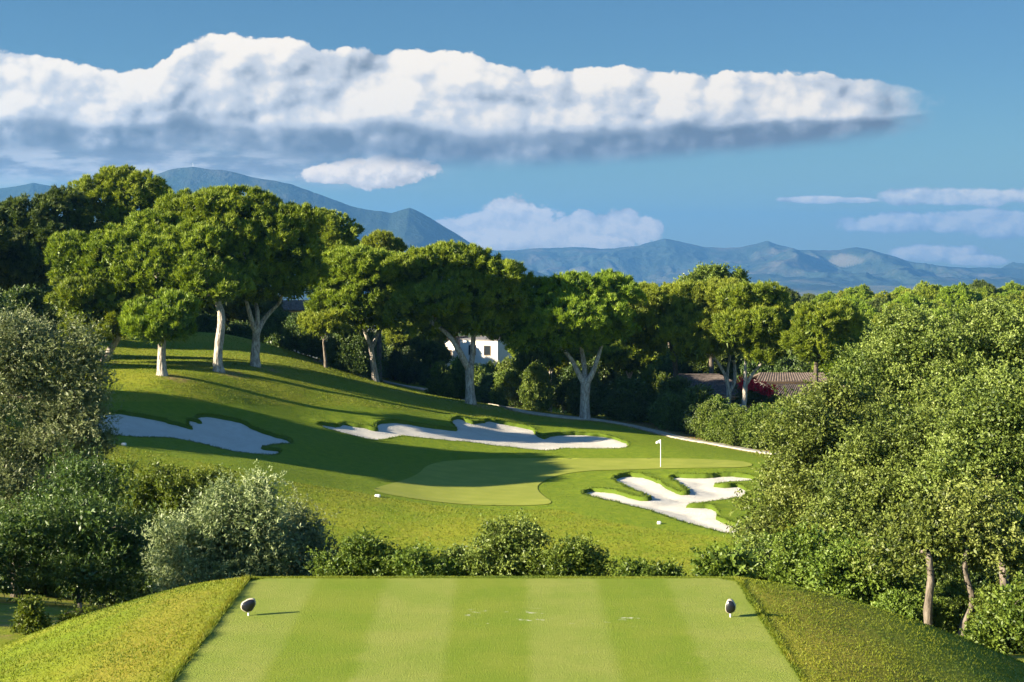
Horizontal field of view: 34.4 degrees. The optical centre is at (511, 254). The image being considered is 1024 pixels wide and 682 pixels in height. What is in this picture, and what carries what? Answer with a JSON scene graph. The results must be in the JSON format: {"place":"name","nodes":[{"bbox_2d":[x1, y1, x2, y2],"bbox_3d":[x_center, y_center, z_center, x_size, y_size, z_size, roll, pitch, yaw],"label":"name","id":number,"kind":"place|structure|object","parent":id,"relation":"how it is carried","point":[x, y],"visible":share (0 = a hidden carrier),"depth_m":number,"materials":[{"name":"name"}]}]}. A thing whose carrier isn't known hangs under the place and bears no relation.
{"place":"outdoors","nodes":[
{"label":"outdoors","id":0,"kind":"place"},
{"bbox_2d":[0,167,662,304],"bbox_3d":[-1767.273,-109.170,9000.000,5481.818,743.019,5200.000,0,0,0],"label":"mountain","id":1,"kind":"structure","parent":0,"point":[411,226],"depth_m":8914.51,"materials":[{"name":"blue stone"}]},
{"bbox_2d":[0,281,1023,681],"bbox_3d":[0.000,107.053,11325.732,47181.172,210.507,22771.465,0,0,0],"label":"ground","id":2,"kind":"structure","parent":0,"point":[304,419],"depth_m":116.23,"materials":[{"name":"green plant"}]},
{"bbox_2d":[0,231,52,290],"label":"pine tree","id":3,"kind":"object","parent":2,"relation":"on","point":[23,262],"visible":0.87,"depth_m":163.63,"materials":[{"name":"green plant"}]},
{"bbox_2d":[6,589,58,634],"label":"shrub","id":4,"kind":"object","parent":2,"relation":"on","point":[31,615],"visible":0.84,"depth_m":30.88,"materials":[{"name":"green plant"}]},
{"bbox_2d":[1,283,64,339],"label":"shrub","id":5,"kind":"object","parent":2,"relation":"on","point":[25,297],"visible":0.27,"depth_m":149.66,"materials":[{"name":"green plant"}]},
{"bbox_2d":[0,183,102,262],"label":"stone pine","id":6,"kind":"object","parent":2,"relation":"on","point":[41,226],"visible":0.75,"depth_m":171.22,"materials":[{"name":"green plant"}]},
{"bbox_2d":[0,300,131,597],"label":"olive tree","id":7,"kind":"object","parent":2,"relation":"on","point":[51,415],"visible":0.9,"depth_m":49.53,"materials":[{"name":"green plant"}]},
{"bbox_2d":[51,600,98,622],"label":"shrub","id":8,"kind":"object","parent":2,"relation":"on","point":[79,611],"visible":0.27,"depth_m":32.96,"materials":[{"name":"green plant"}]},
{"bbox_2d":[0,435,167,608],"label":"bush","id":9,"kind":"object","parent":2,"relation":"on","point":[86,549],"visible":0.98,"depth_m":42.75,"materials":[{"name":"green plant"}]},
{"bbox_2d":[43,269,162,359],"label":"stone pine","id":10,"kind":"object","parent":2,"relation":"on","point":[76,296],"visible":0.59,"depth_m":145.68,"materials":[{"name":"green plant"}]},
{"bbox_2d":[88,450,140,515],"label":"shrub","id":11,"kind":"object","parent":2,"relation":"on","point":[124,466],"visible":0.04,"depth_m":78.05,"materials":[{"name":"green plant"}]},
{"bbox_2d":[67,516,168,605],"bbox_3d":[-12.243,9.819,52.173,3.711,3.191,2.386,0,0,-9],"label":"shrub","id":12,"kind":"object","parent":2,"relation":"on","point":[114,601],"visible":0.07,"depth_m":51.44,"materials":[{"name":"green plant"}]},
{"bbox_2d":[65,164,172,234],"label":"stone pine","id":13,"kind":"object","parent":2,"relation":"on","point":[114,189],"visible":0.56,"depth_m":176.56,"materials":[{"name":"green plant"}]},
{"bbox_2d":[124,540,168,600],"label":"shrub","id":14,"kind":"object","parent":2,"relation":"on","point":[142,590],"visible":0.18,"depth_m":47.09,"materials":[{"name":"green plant"}]},
{"bbox_2d":[43,208,255,372],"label":"stone pine","id":15,"kind":"object","parent":2,"relation":"on","point":[151,240],"visible":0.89,"depth_m":146.32,"materials":[{"name":"green plant"}]},
{"bbox_2d":[116,286,202,375],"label":"stone pine","id":16,"kind":"object","parent":2,"relation":"on","point":[172,310],"visible":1,"depth_m":137.43,"materials":[{"name":"green plant"}]},
{"bbox_2d":[116,458,237,552],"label":"shrub","id":17,"kind":"object","parent":2,"relation":"on","point":[161,488],"visible":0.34,"depth_m":75.56,"materials":[{"name":"green plant"}]},
{"bbox_2d":[87,414,288,453],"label":"sand bunker","id":18,"kind":"object","parent":2,"relation":"on","point":[229,435],"visible":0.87,"depth_m":125.86},
{"bbox_2d":[196,312,216,332],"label":"shrub","id":19,"kind":"object","parent":2,"relation":"on","point":[208,325],"visible":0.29,"depth_m":185.51,"materials":[{"name":"green plant"}]},
{"bbox_2d":[129,458,327,594],"bbox_3d":[-6.824,7.101,39.547,4.098,4.440,3.618,0,0,-39],"label":"olive bush","id":20,"kind":"object","parent":2,"relation":"on","point":[226,539],"visible":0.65,"depth_m":39.08,"materials":[{"name":"green plant"}]},
{"bbox_2d":[225,319,250,337],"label":"shrub","id":21,"kind":"object","parent":2,"relation":"on","point":[238,329],"visible":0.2,"depth_m":187.47,"materials":[{"name":"green plant"}]},
{"bbox_2d":[153,183,330,367],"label":"stone pine","id":22,"kind":"object","parent":2,"relation":"on","point":[274,246],"visible":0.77,"depth_m":150.31,"materials":[{"name":"green plant"}]},
{"bbox_2d":[230,290,284,322],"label":"pine tree","id":23,"kind":"object","parent":2,"relation":"on","point":[240,313],"visible":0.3,"depth_m":198.03,"materials":[{"name":"green plant"}]},
{"bbox_2d":[250,308,291,349],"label":"shrub","id":24,"kind":"object","parent":2,"relation":"on","point":[271,333],"visible":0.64,"depth_m":179.09,"materials":[{"name":"green plant"}]},
{"bbox_2d":[280,312,304,352],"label":"shrub","id":25,"kind":"object","parent":2,"relation":"on","point":[291,333],"visible":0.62,"depth_m":174.44,"materials":[{"name":"green plant"}]},
{"bbox_2d":[270,485,347,575],"bbox_3d":[-5.284,7.862,41.452,2.857,4.066,3.115,0,0,0],"label":"bush","id":26,"kind":"object","parent":2,"relation":"on","point":[316,540],"visible":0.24,"depth_m":40.90,"materials":[{"name":"green plant"}]},
{"bbox_2d":[296,329,326,358],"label":"shrub","id":27,"kind":"object","parent":2,"relation":"on","point":[309,344],"visible":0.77,"depth_m":172.50,"materials":[{"name":"green plant"}]},
{"bbox_2d":[297,308,351,367],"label":"stone pine","id":28,"kind":"object","parent":2,"relation":"on","point":[326,322],"visible":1,"depth_m":165.55,"materials":[{"name":"green plant"}]},
{"bbox_2d":[312,207,364,339],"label":"stone pine","id":29,"kind":"object","parent":2,"relation":"on","point":[334,232],"visible":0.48,"depth_m":194.41,"materials":[{"name":"green plant"}]},
{"bbox_2d":[321,328,357,369],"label":"shrub","id":30,"kind":"object","parent":2,"relation":"on","point":[333,344],"visible":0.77,"depth_m":170.80,"materials":[{"name":"green plant"}]},
{"bbox_2d":[331,333,379,375],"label":"shrub","id":31,"kind":"object","parent":2,"relation":"on","point":[360,363],"visible":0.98,"depth_m":170.25,"materials":[{"name":"green plant"}]},
{"bbox_2d":[303,524,418,576],"bbox_3d":[-3.249,7.603,37.056,2.833,3.134,1.728,0,0,0],"label":"shrub","id":32,"kind":"object","parent":2,"relation":"on","point":[357,557],"visible":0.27,"depth_m":36.76,"materials":[{"name":"green plant"}]},
{"bbox_2d":[303,244,419,381],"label":"stone pine","id":33,"kind":"object","parent":2,"relation":"on","point":[354,272],"visible":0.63,"depth_m":168.53,"materials":[{"name":"green plant"}]},
{"bbox_2d":[359,229,407,380],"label":"stone pine","id":34,"kind":"object","parent":2,"relation":"on","point":[387,239],"visible":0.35,"depth_m":203.84,"materials":[{"name":"needle"},{"name":"pale bark"}]},
{"bbox_2d":[385,347,401,379],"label":"shrub","id":35,"kind":"object","parent":2,"relation":"on","point":[392,368],"visible":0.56,"depth_m":236.44,"materials":[{"name":"green plant"}]},
{"bbox_2d":[381,318,427,381],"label":"pine tree","id":36,"kind":"object","parent":2,"relation":"on","point":[398,339],"visible":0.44,"depth_m":232.76,"materials":[{"name":"green plant"}]},
{"bbox_2d":[396,346,418,383],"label":"shrub","id":37,"kind":"object","parent":2,"relation":"on","point":[407,367],"visible":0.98,"depth_m":231.00,"materials":[{"name":"green plant"}]},
{"bbox_2d":[380,536,471,575],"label":"shrub","id":38,"kind":"object","parent":2,"relation":"on","point":[416,563],"visible":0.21,"depth_m":36.34,"materials":[{"name":"green plant"}]},
{"bbox_2d":[409,334,451,373],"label":"pine tree","id":39,"kind":"object","parent":2,"relation":"on","point":[433,351],"visible":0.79,"depth_m":216.50,"materials":[{"name":"green plant"}]},
{"bbox_2d":[424,359,456,398],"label":"shrub","id":40,"kind":"object","parent":2,"relation":"on","point":[440,382],"visible":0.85,"depth_m":199.08,"materials":[{"name":"green plant"}]},
{"bbox_2d":[378,238,535,404],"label":"stone pine","id":41,"kind":"object","parent":2,"relation":"on","point":[477,292],"visible":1,"depth_m":160.46,"materials":[{"name":"green plant"}]},
{"bbox_2d":[449,355,465,399],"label":"shrub","id":42,"kind":"object","parent":2,"relation":"on","point":[458,373],"visible":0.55,"depth_m":201.63,"materials":[{"name":"green plant"}]},
{"bbox_2d":[433,336,511,368],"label":"villa","id":43,"kind":"object","parent":2,"relation":"on","point":[486,350],"visible":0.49,"depth_m":218.81,"materials":[{"name":"paint"}]},
{"bbox_2d":[323,419,625,449],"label":"sand bunker","id":44,"kind":"object","parent":2,"relation":"on","point":[496,434],"visible":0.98,"depth_m":146.47},
{"bbox_2d":[172,578,800,681],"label":"tee lawn","id":45,"kind":"structure","parent":2,"relation":"on","point":[489,630],"depth_m":19.64,"materials":[{"name":"green plant"}]},
{"bbox_2d":[440,508,553,575],"bbox_3d":[-0.384,7.564,37.037,2.732,3.778,1.934,0,0,0],"label":"shrub","id":46,"kind":"object","parent":2,"relation":"on","point":[503,549],"visible":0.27,"depth_m":36.72,"materials":[{"name":"green plant"}]},
{"bbox_2d":[489,368,512,406],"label":"shrub","id":47,"kind":"object","parent":2,"relation":"on","point":[497,395],"visible":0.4,"depth_m":179.27,"materials":[{"name":"green plant"}]},
{"bbox_2d":[502,346,556,409],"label":"shrub","id":48,"kind":"object","parent":2,"relation":"on","point":[514,378],"visible":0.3,"depth_m":172.54,"materials":[{"name":"green plant"}]},
{"bbox_2d":[517,361,556,411],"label":"shrub","id":49,"kind":"object","parent":2,"relation":"on","point":[535,391],"visible":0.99,"depth_m":169.16,"materials":[{"name":"green plant"}]},
{"bbox_2d":[506,343,593,411],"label":"pine tree","id":50,"kind":"object","parent":2,"relation":"on","point":[554,360],"visible":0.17,"depth_m":181.00,"materials":[{"name":"green plant"}]},
{"bbox_2d":[374,458,751,504],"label":"putting green","id":51,"kind":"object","parent":2,"relation":"on","point":[508,481],"visible":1,"depth_m":127.90,"materials":[{"name":"green plant"}]},
{"bbox_2d":[485,267,647,418],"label":"stone pine","id":52,"kind":"object","parent":2,"relation":"on","point":[556,312],"visible":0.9,"depth_m":162.19,"materials":[{"name":"green plant"}]},
{"bbox_2d":[518,529,618,576],"bbox_3d":[1.228,7.764,36.422,2.238,3.355,1.725,0,0,0],"label":"shrub","id":53,"kind":"object","parent":2,"relation":"on","point":[579,557],"visible":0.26,"depth_m":36.22,"materials":[{"name":"green plant"}]},
{"bbox_2d":[382,381,770,454],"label":"kerb","id":54,"kind":"structure","parent":2,"relation":"on","point":[604,421],"depth_m":161.89,"materials":[{"name":"concrete"}]},
{"bbox_2d":[551,360,607,416],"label":"shrub","id":55,"kind":"object","parent":2,"relation":"on","point":[560,388],"visible":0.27,"depth_m":172.12,"materials":[{"name":"green plant"}]},
{"bbox_2d":[564,376,601,417],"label":"shrub","id":56,"kind":"object","parent":2,"relation":"on","point":[572,402],"visible":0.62,"depth_m":168.21,"materials":[{"name":"green plant"}]},
{"bbox_2d":[588,356,623,389],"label":"shrub","id":57,"kind":"object","parent":2,"relation":"on","point":[606,372],"visible":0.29,"depth_m":203.20,"materials":[{"name":"green plant"}]},
{"bbox_2d":[595,387,650,422],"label":"shrub","id":58,"kind":"object","parent":2,"relation":"on","point":[629,404],"visible":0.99,"depth_m":168.14,"materials":[{"name":"green plant"}]},
{"bbox_2d":[597,375,657,420],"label":"shrub","id":59,"kind":"object","parent":2,"relation":"on","point":[638,384],"visible":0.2,"depth_m":172.57,"materials":[{"name":"green plant"}]},
{"bbox_2d":[595,340,668,377],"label":"pine tree","id":60,"kind":"object","parent":2,"relation":"on","point":[616,357],"visible":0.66,"depth_m":196.59,"materials":[{"name":"green plant"}]},
{"bbox_2d":[610,554,684,576],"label":"shrub","id":61,"kind":"object","parent":2,"relation":"on","point":[639,568],"visible":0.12,"depth_m":35.86,"materials":[{"name":"green plant"}]},
{"bbox_2d":[619,279,708,379],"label":"stone pine","id":62,"kind":"object","parent":2,"relation":"on","point":[659,300],"visible":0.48,"depth_m":170.65,"materials":[{"name":"green plant"}]},
{"bbox_2d":[646,390,686,431],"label":"shrub","id":63,"kind":"object","parent":2,"relation":"on","point":[666,411],"visible":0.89,"depth_m":163.86,"materials":[{"name":"green plant"}]},
{"bbox_2d":[585,477,751,532],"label":"sand bunker","id":64,"kind":"object","parent":2,"relation":"on","point":[667,502],"visible":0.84,"depth_m":115.74},
{"bbox_2d":[644,374,693,423],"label":"shrub","id":65,"kind":"object","parent":2,"relation":"on","point":[677,385],"visible":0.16,"depth_m":167.94,"materials":[{"name":"green plant"}]},
{"bbox_2d":[655,351,696,377],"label":"shrub","id":66,"kind":"object","parent":2,"relation":"on","point":[667,367],"visible":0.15,"depth_m":211.49,"materials":[{"name":"green plant"}]},
{"bbox_2d":[675,384,714,432],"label":"shrub","id":67,"kind":"object","parent":2,"relation":"on","point":[696,395],"visible":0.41,"depth_m":162.99,"materials":[{"name":"green plant"}]},
{"bbox_2d":[652,275,762,405],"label":"stone pine","id":68,"kind":"object","parent":2,"relation":"on","point":[700,344],"visible":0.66,"depth_m":166.87,"materials":[{"name":"green plant"}]},
{"bbox_2d":[689,398,727,440],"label":"shrub","id":69,"kind":"object","parent":2,"relation":"on","point":[704,415],"visible":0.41,"depth_m":157.57,"materials":[{"name":"green plant"}]},
{"bbox_2d":[670,261,751,373],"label":"broadleaf tree","id":70,"kind":"object","parent":2,"relation":"on","point":[706,271],"visible":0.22,"depth_m":199.50,"materials":[{"name":"green plant"}]},
{"bbox_2d":[681,348,741,374],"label":"pine tree","id":71,"kind":"object","parent":2,"relation":"on","point":[704,367],"visible":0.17,"depth_m":207.97,"materials":[{"name":"green plant"}]},
{"bbox_2d":[672,374,754,411],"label":"bungalow","id":72,"kind":"object","parent":2,"relation":"on","point":[717,381],"visible":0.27,"depth_m":188.28,"materials":[{"name":"tile"}]},
{"bbox_2d":[700,407,732,443],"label":"shrub","id":73,"kind":"object","parent":2,"relation":"on","point":[717,424],"visible":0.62,"depth_m":154.73,"materials":[{"name":"green plant"}]},
{"bbox_2d":[685,534,767,578],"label":"shrub","id":74,"kind":"object","parent":2,"relation":"on","point":[726,561],"visible":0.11,"depth_m":37.75,"materials":[{"name":"green plant"}]},
{"bbox_2d":[720,412,743,445],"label":"shrub","id":75,"kind":"object","parent":2,"relation":"on","point":[730,433],"visible":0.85,"depth_m":152.12,"materials":[{"name":"green plant"}]},
{"bbox_2d":[729,354,771,382],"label":"shrub","id":76,"kind":"object","parent":2,"relation":"on","point":[752,366],"visible":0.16,"depth_m":207.06,"materials":[{"name":"green plant"}]},
{"bbox_2d":[735,410,768,449],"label":"shrub","id":77,"kind":"object","parent":2,"relation":"on","point":[749,419],"visible":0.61,"depth_m":151.45,"materials":[{"name":"green plant"}]},
{"bbox_2d":[709,278,803,411],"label":"stone pine","id":78,"kind":"object","parent":2,"relation":"on","point":[750,334],"visible":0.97,"depth_m":163.56,"materials":[{"name":"green plant"}]},
{"bbox_2d":[732,375,782,409],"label":"bougainvillea","id":79,"kind":"object","parent":2,"relation":"on","point":[761,392],"visible":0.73,"depth_m":175.90,"materials":[{"name":"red plant"}]},
{"bbox_2d":[726,529,790,581],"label":"shrub","id":80,"kind":"object","parent":2,"relation":"on","point":[762,549],"visible":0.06,"depth_m":53.70,"materials":[{"name":"green plant"}]},
{"bbox_2d":[746,407,776,449],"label":"shrub","id":81,"kind":"object","parent":2,"relation":"on","point":[762,416],"visible":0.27,"depth_m":151.15,"materials":[{"name":"green plant"}]},
{"bbox_2d":[769,356,797,372],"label":"shrub","id":82,"kind":"object","parent":2,"relation":"on","point":[784,365],"visible":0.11,"depth_m":205.23,"materials":[{"name":"green plant"}]},
{"bbox_2d":[752,372,827,414],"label":"annexe","id":83,"kind":"structure","parent":2,"relation":"on","point":[789,381],"depth_m":185.45,"materials":[{"name":"tile"}]},
{"bbox_2d":[753,519,855,590],"bbox_3d":[9.294,10.494,51.915,3.526,4.283,2.689,0,0,0],"label":"shrub","id":84,"kind":"object","parent":2,"relation":"on","point":[785,563],"visible":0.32,"depth_m":51.75,"materials":[{"name":"green plant"}]},
{"bbox_2d":[720,359,899,545],"bbox_3d":[11.356,9.215,61.872,7.103,10.523,5.417,0,0,0],"label":"broadleaf tree","id":85,"kind":"object","parent":2,"relation":"on","point":[800,448],"visible":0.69,"depth_m":61.34,"materials":[{"name":"green plant"}]},
{"bbox_2d":[775,296,869,391],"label":"stone pine","id":86,"kind":"object","parent":2,"relation":"on","point":[824,329],"visible":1,"depth_m":158.87,"materials":[{"name":"green plant"}]},
{"bbox_2d":[841,284,875,300],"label":"pine tree","id":87,"kind":"object","parent":2,"relation":"on","point":[863,292],"visible":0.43,"depth_m":392.32,"materials":[{"name":"green plant"}]},
{"bbox_2d":[842,294,878,321],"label":"pine tree","id":88,"kind":"object","parent":2,"relation":"on","point":[861,305],"visible":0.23,"depth_m":282.53,"materials":[{"name":"green plant"}]},
{"bbox_2d":[789,531,935,607],"bbox_3d":[10.550,10.146,49.932,4.304,4.013,2.814,0,0,0],"label":"shrub","id":89,"kind":"object","parent":2,"relation":"on","point":[842,580],"visible":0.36,"depth_m":49.55,"materials":[{"name":"green plant"}]},
{"bbox_2d":[792,369,972,584],"bbox_3d":[13.171,8.679,56.821,7.425,9.372,6.095,0,0,0],"label":"broadleaf tree","id":90,"kind":"object","parent":2,"relation":"on","point":[864,505],"visible":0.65,"depth_m":55.90,"materials":[{"name":"green plant"}]},
{"bbox_2d":[874,586,923,622],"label":"shrub","id":91,"kind":"object","parent":2,"relation":"on","point":[904,605],"visible":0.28,"depth_m":46.81,"materials":[{"name":"green plant"}]},
{"bbox_2d":[881,291,936,311],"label":"pine tree","id":92,"kind":"object","parent":2,"relation":"on","point":[905,298],"visible":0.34,"depth_m":316.35,"materials":[{"name":"green plant"}]},
{"bbox_2d":[821,295,1023,480],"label":"broadleaf tree","id":93,"kind":"object","parent":2,"relation":"on","point":[959,346],"visible":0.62,"depth_m":78.65,"materials":[{"name":"green plant"}]},
{"bbox_2d":[908,280,941,301],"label":"pine tree","id":94,"kind":"object","parent":2,"relation":"on","point":[928,292],"visible":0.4,"depth_m":360.15,"materials":[{"name":"green plant"}]},
{"bbox_2d":[904,547,960,602],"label":"shrub","id":95,"kind":"object","parent":2,"relation":"on","point":[936,578],"visible":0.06,"depth_m":59.46,"materials":[{"name":"green plant"}]},
{"bbox_2d":[845,464,1023,635],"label":"broadleaf tree","id":96,"kind":"object","parent":2,"relation":"on","point":[977,527],"visible":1,"depth_m":46.51,"materials":[{"name":"green plant"}]},
{"bbox_2d":[922,594,960,634],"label":"shrub","id":97,"kind":"object","parent":2,"relation":"on","point":[945,616],"visible":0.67,"depth_m":47.19,"materials":[{"name":"green plant"}]},
{"bbox_2d":[933,577,982,612],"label":"shrub","id":98,"kind":"object","parent":2,"relation":"on","point":[954,586],"visible":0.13,"depth_m":51.85,"materials":[{"name":"green plant"}]},
{"bbox_2d":[896,351,1023,586],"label":"broadleaf tree","id":99,"kind":"object","parent":2,"relation":"on","point":[1000,418],"visible":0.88,"depth_m":52.83,"materials":[{"name":"green plant"}]},
{"bbox_2d":[935,282,984,308],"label":"pine tree","id":100,"kind":"object","parent":2,"relation":"on","point":[948,295],"visible":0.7,"depth_m":344.43,"materials":[{"name":"green plant"}]},
{"bbox_2d":[937,545,991,587],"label":"shrub","id":101,"kind":"object","parent":2,"relation":"on","point":[979,579],"visible":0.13,"depth_m":55.58,"materials":[{"name":"green plant"}]},
{"bbox_2d":[959,581,1007,636],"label":"shrub","id":102,"kind":"object","parent":2,"relation":"on","point":[980,600],"visible":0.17,"depth_m":45.95,"materials":[{"name":"green plant"}]},
{"bbox_2d":[957,568,1023,654],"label":"shrub","id":103,"kind":"object","parent":2,"relation":"on","point":[1003,633],"visible":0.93,"depth_m":41.77,"materials":[{"name":"green plant"}]},
{"bbox_2d":[0,0,1023,267],"label":"sky","id":104,"kind":"structure","parent":0,"point":[895,128],"materials":[{"name":"blue"}]},
{"bbox_2d":[319,359,768,452],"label":"cart path","id":105,"kind":"structure","parent":0,"point":[650,429],"depth_m":162.72,"materials":[{"name":"concrete"}]},
{"bbox_2d":[490,239,1023,286],"bbox_3d":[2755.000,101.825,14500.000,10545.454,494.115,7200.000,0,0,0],"label":"mountain","id":106,"kind":"structure","parent":0,"point":[667,260],"depth_m":13656.51,"materials":[{"name":"blue stone"}]},
{"bbox_2d":[784,284,848,290],"bbox_3d":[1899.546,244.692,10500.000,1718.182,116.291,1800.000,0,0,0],"label":"hill","id":107,"kind":"structure","parent":0,"point":[814,287],"depth_m":10150.01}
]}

